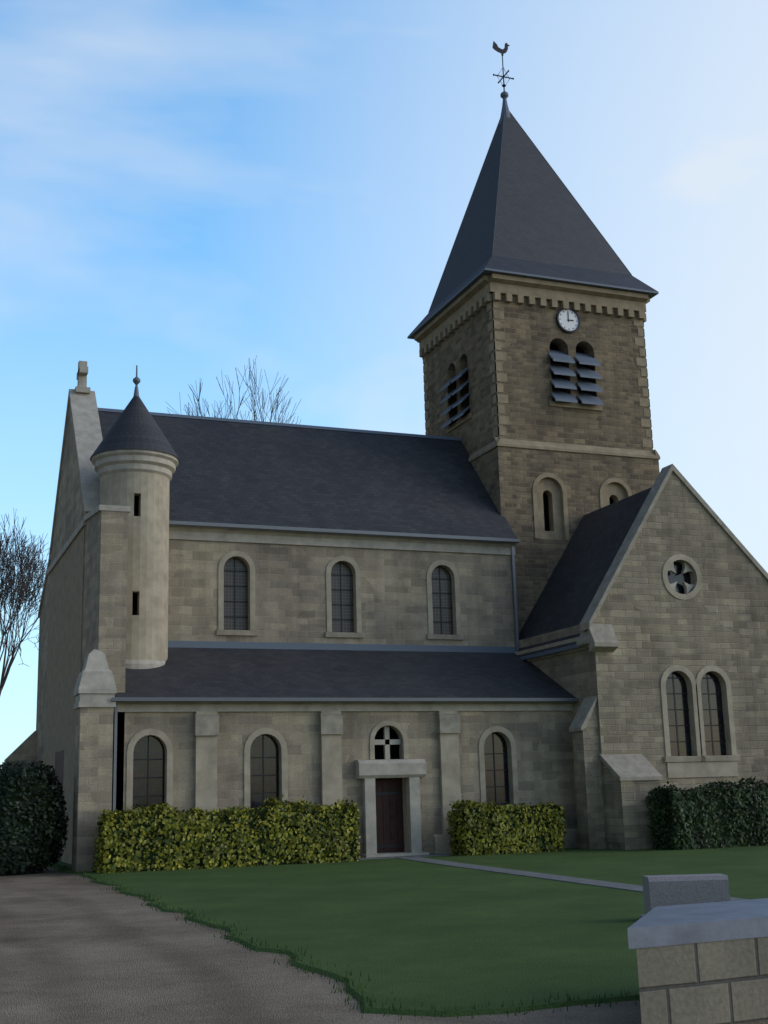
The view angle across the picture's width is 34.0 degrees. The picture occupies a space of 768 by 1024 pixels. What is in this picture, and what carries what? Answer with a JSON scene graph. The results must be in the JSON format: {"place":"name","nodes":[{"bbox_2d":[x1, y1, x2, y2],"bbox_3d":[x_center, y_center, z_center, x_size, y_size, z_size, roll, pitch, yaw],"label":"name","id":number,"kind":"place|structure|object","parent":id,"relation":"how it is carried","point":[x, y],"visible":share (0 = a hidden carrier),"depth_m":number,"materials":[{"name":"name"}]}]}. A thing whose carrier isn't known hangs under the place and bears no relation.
{"place":"outdoors","nodes":[
{"label":"outdoors","id":0,"kind":"place"},
{"bbox_2d":[0,867,767,1023],"bbox_3d":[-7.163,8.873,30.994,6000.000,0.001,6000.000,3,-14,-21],"label":"ground","id":1,"kind":"structure","parent":0,"point":[77,949],"depth_m":12.41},
{"bbox_2d":[0,513,49,695],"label":"tree","id":2,"kind":"object","parent":1,"relation":"on","point":[20,587],"visible":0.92,"depth_m":59.73,"materials":[{"name":"brown plant"}]},
{"bbox_2d":[0,760,69,875],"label":"yew bush","id":3,"kind":"object","parent":1,"relation":"on","point":[33,832],"visible":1,"depth_m":30.71,"materials":[{"name":"green plant"}]},
{"bbox_2d":[165,356,300,423],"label":"tree","id":4,"kind":"object","parent":1,"relation":"on","point":[254,405],"visible":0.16,"depth_m":61.22,"materials":[{"name":"brown plant"}]},
{"bbox_2d":[627,898,767,1023],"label":"stone wall","id":5,"kind":"structure","parent":1,"relation":"on","point":[702,963],"depth_m":9.11,"materials":[{"name":"stone"}]},
{"bbox_2d":[0,0,767,764],"label":"sky","id":6,"kind":"structure","parent":0,"point":[192,191],"materials":[{"name":"blue"}]},
{"bbox_2d":[4,41,767,871],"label":"church","id":7,"kind":"structure","parent":0,"point":[524,569],"depth_m":37.63,"materials":[{"name":"stone"}]},
{"bbox_2d":[48,846,767,1019],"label":"lawn","id":8,"kind":"structure","parent":0,"point":[407,933],"depth_m":17.30,"materials":[{"name":"green plant"}]},
{"bbox_2d":[92,794,360,873],"bbox_3d":[-3.845,7.997,31.359,6.664,1.803,1.370,3,-14,-21],"label":"hedge","id":9,"kind":"object","parent":8,"relation":"on","point":[142,838],"visible":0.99,"depth_m":30.88,"materials":[{"name":"green plant"}]},
{"bbox_2d":[446,796,566,855],"bbox_3d":[3.331,8.502,34.125,3.268,1.608,1.374,3,-14,-21],"label":"hedge","id":10,"kind":"object","parent":8,"relation":"on","point":[487,829],"visible":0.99,"depth_m":33.67,"materials":[{"name":"green plant"}]},
{"bbox_2d":[645,776,767,849],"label":"hedge","id":11,"kind":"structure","parent":8,"relation":"on","point":[714,814],"depth_m":33.74,"materials":[{"name":"green plant"}]},
{"bbox_2d":[356,854,748,900],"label":"path","id":12,"kind":"structure","parent":0,"point":[600,883],"depth_m":25.21,"materials":[{"name":"grey concrete"}]},
{"bbox_2d":[639,874,729,917],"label":"granite block","id":13,"kind":"structure","parent":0,"point":[665,890],"depth_m":15.81,"materials":[{"name":"grey stone"}]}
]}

